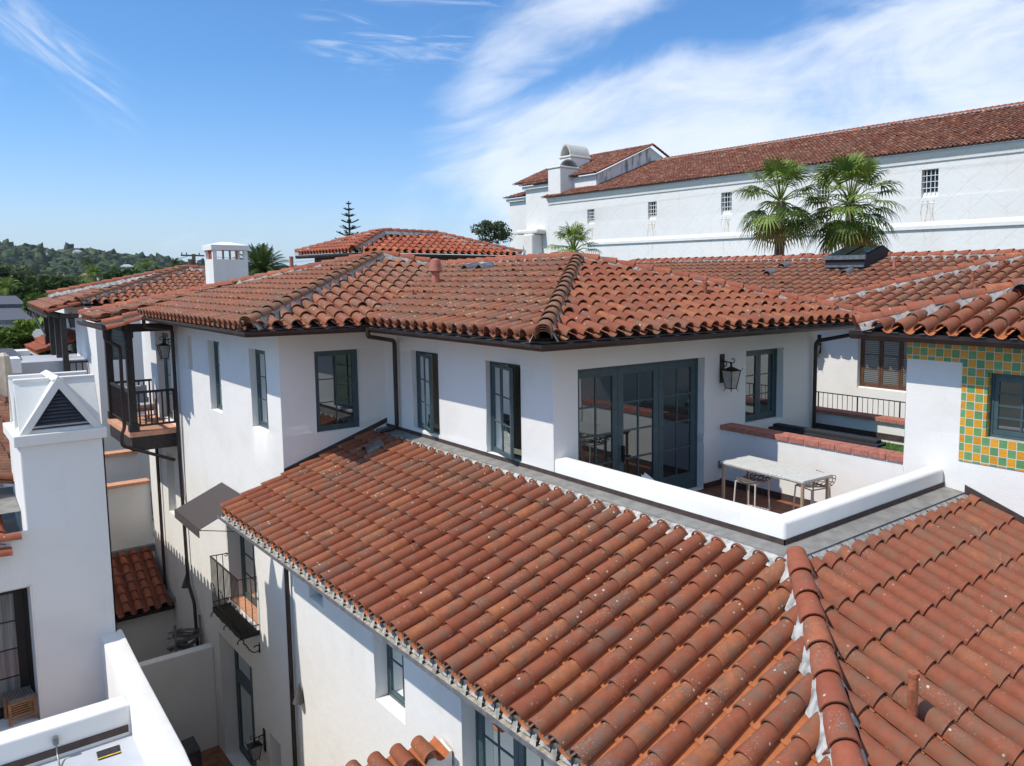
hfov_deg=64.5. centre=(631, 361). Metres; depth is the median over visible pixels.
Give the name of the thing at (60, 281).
oak tree
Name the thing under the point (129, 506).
terraced house
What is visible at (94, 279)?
feather palm
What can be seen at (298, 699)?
cone light
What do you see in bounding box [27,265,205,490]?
white house
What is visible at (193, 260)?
trees
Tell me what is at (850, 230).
fan palm
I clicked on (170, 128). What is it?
sky
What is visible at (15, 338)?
leafy tree
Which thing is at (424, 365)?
window
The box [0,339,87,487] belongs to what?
terrace block
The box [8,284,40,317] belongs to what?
oak tree
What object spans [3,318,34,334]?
leafy tree
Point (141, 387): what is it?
balcony chair
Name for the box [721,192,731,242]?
window
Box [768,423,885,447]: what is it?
planter
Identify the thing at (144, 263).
feather palm
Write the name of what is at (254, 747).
wall lantern
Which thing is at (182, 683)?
courtyard wall
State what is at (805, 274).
ridge roofed house
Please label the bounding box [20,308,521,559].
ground
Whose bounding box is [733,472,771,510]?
stool
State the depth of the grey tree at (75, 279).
105.86 m
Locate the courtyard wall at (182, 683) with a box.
[139,643,218,750]
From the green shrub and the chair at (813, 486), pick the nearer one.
the chair at (813, 486)
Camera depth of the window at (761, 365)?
16.09 m
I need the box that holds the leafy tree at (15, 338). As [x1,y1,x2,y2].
[0,326,33,348]
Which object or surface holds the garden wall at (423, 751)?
on the patio floor
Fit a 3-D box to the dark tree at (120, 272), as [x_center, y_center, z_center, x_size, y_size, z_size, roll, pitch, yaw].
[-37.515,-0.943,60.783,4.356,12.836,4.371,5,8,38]
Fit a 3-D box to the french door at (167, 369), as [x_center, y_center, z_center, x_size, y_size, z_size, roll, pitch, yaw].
[-12.589,0.388,21.924,0.080,2.420,1.490,-5,8,-42]
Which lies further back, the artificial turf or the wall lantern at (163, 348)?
the wall lantern at (163, 348)
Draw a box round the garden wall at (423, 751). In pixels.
[345,735,451,765]
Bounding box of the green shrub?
[22,292,47,317]
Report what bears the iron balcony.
attached to the white house at (469, 586)
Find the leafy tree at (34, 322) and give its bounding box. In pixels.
[30,316,43,328]
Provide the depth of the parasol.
23.63 m
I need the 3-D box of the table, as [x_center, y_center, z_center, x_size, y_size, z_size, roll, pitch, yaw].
[2.272,2.130,12.779,0.680,0.900,1.720,-5,8,-39]
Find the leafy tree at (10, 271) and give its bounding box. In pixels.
[0,261,37,294]
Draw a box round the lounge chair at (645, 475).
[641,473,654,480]
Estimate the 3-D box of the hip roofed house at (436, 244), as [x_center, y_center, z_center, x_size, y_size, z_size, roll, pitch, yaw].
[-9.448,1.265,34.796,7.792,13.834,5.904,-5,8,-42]
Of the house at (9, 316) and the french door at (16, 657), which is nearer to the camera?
the french door at (16, 657)
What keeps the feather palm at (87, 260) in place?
on the ground
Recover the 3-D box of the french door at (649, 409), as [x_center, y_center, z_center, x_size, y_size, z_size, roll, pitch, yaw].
[0.104,1.225,13.882,2.980,2.450,0.080,-5,8,-42]
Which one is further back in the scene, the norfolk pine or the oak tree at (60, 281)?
the oak tree at (60, 281)
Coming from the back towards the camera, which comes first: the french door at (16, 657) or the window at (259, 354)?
the window at (259, 354)
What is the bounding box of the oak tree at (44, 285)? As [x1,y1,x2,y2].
[18,276,58,317]
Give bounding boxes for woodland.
[0,239,306,278]
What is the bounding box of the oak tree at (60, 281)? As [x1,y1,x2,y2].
[38,274,77,287]
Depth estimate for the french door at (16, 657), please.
13.31 m
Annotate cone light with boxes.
[181,575,187,588]
[293,684,303,704]
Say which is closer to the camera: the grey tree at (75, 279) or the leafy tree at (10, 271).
the leafy tree at (10, 271)
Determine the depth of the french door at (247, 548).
18.39 m
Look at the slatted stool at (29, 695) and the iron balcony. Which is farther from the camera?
the iron balcony
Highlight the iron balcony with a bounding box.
[209,553,259,652]
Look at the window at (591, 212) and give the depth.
71.26 m
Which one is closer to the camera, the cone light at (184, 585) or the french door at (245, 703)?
the french door at (245, 703)
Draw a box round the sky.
[0,0,1023,265]
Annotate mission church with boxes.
[503,101,1023,260]
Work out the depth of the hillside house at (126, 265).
882.35 m
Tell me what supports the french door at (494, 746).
in the white house at (469, 586)
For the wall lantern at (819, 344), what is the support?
attached to the white house at (469, 586)
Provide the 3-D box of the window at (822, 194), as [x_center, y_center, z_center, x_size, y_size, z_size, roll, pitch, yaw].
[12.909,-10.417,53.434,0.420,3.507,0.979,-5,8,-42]
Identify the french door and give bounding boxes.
[0,587,34,719]
[162,332,172,418]
[235,672,256,765]
[240,535,256,606]
[475,710,550,765]
[578,358,697,488]
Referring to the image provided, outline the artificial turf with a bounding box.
[881,441,903,451]
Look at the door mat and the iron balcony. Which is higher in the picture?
the iron balcony
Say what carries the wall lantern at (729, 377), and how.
attached to the white house at (469, 586)
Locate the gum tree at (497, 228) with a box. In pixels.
[470,220,515,255]
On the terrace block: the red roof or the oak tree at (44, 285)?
the red roof
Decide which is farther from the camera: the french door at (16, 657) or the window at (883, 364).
the window at (883, 364)
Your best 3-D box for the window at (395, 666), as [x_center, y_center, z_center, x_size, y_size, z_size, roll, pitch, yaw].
[-3.587,4.561,12.565,0.080,1.790,1.040,-5,8,-42]
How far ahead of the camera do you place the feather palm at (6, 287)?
66.83 m
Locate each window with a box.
[111,321,124,359]
[214,341,222,409]
[255,349,268,428]
[314,349,359,431]
[386,644,404,707]
[416,351,439,432]
[490,361,521,459]
[587,209,593,238]
[647,202,656,246]
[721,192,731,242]
[745,348,776,421]
[817,182,828,224]
[860,339,906,390]
[920,169,938,241]
[989,373,1023,440]
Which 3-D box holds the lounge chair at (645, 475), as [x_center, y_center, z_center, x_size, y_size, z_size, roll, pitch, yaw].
[0.412,2.205,12.741,0.500,0.760,0.670,-5,8,-42]
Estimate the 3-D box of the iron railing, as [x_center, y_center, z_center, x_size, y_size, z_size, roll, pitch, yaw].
[5.166,1.172,17.658,0.027,0.790,6.300,-5,8,-42]
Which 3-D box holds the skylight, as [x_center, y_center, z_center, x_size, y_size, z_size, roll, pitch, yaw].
[6.625,-2.910,23.018,1.860,0.860,1.358,-5,8,-42]
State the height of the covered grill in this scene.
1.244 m
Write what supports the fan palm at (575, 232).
on the ground
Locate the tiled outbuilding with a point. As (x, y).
(144, 608)
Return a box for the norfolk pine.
[335,201,362,252]
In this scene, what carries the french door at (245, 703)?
in the white house at (469, 586)
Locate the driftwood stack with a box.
[167,615,202,651]
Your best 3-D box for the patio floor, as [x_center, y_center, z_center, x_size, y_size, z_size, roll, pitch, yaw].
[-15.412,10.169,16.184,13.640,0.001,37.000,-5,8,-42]
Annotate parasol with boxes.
[0,352,12,401]
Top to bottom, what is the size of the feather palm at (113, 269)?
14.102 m
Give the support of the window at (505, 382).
in the white house at (469, 586)
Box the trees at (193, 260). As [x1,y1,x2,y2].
[0,252,311,277]
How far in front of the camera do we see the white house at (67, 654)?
13.19 m
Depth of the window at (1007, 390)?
11.20 m
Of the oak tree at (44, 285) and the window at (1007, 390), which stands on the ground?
the oak tree at (44, 285)
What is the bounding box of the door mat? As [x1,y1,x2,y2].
[96,745,120,760]
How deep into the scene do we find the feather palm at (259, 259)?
45.08 m
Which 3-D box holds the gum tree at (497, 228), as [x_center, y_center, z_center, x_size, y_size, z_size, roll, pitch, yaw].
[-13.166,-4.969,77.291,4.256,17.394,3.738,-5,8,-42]
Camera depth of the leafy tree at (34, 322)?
41.60 m
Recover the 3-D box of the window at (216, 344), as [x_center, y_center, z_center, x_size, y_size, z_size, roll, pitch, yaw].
[-9.379,0.317,18.328,0.080,1.610,0.870,-5,8,-42]
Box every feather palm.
[0,276,25,312]
[76,257,98,281]
[76,264,107,282]
[105,265,119,272]
[132,258,159,270]
[163,258,186,267]
[232,242,289,275]
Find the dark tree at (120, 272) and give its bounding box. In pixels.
[99,265,160,280]
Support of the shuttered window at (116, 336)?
in the white house at (54, 308)
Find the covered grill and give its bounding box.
[180,736,201,765]
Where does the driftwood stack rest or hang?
on the patio floor
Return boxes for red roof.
[24,328,75,353]
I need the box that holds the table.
[720,455,830,507]
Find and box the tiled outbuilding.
[111,543,175,662]
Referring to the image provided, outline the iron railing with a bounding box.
[817,391,905,416]
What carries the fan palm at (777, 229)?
on the ground
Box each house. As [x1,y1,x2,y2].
[0,296,22,307]
[0,308,31,327]
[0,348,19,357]
[0,370,191,765]
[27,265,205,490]
[77,242,1023,765]
[105,449,154,556]
[120,264,133,267]
[294,228,522,428]
[629,248,1022,296]
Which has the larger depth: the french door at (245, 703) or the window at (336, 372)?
the french door at (245, 703)
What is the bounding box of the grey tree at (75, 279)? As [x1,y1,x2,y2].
[39,272,90,283]
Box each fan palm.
[545,221,601,262]
[729,156,829,255]
[796,150,907,253]
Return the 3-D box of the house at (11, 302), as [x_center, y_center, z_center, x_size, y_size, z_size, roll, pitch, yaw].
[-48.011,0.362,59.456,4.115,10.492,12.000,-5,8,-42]
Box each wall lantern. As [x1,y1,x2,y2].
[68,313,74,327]
[156,337,170,360]
[245,728,265,763]
[719,354,742,391]
[816,335,822,357]
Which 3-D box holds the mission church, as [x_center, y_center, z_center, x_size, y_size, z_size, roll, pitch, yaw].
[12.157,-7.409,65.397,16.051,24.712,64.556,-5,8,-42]
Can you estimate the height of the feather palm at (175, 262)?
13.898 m
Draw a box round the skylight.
[823,245,890,271]
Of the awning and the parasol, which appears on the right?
the awning
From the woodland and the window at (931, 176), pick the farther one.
the woodland
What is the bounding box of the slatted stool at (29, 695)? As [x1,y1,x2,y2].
[2,685,37,726]
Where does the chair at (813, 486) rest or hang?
on the white house at (469, 586)
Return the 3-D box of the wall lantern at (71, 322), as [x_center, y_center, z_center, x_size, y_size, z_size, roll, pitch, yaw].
[-21.559,-1.622,30.856,0.393,0.679,0.323,-5,8,-42]
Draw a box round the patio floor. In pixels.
[201,745,232,765]
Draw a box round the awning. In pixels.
[174,482,240,537]
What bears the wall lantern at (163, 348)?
attached to the white house at (469, 586)
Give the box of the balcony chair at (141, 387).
[126,385,156,419]
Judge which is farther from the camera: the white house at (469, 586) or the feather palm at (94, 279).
the feather palm at (94, 279)
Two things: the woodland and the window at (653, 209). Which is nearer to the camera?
the window at (653, 209)

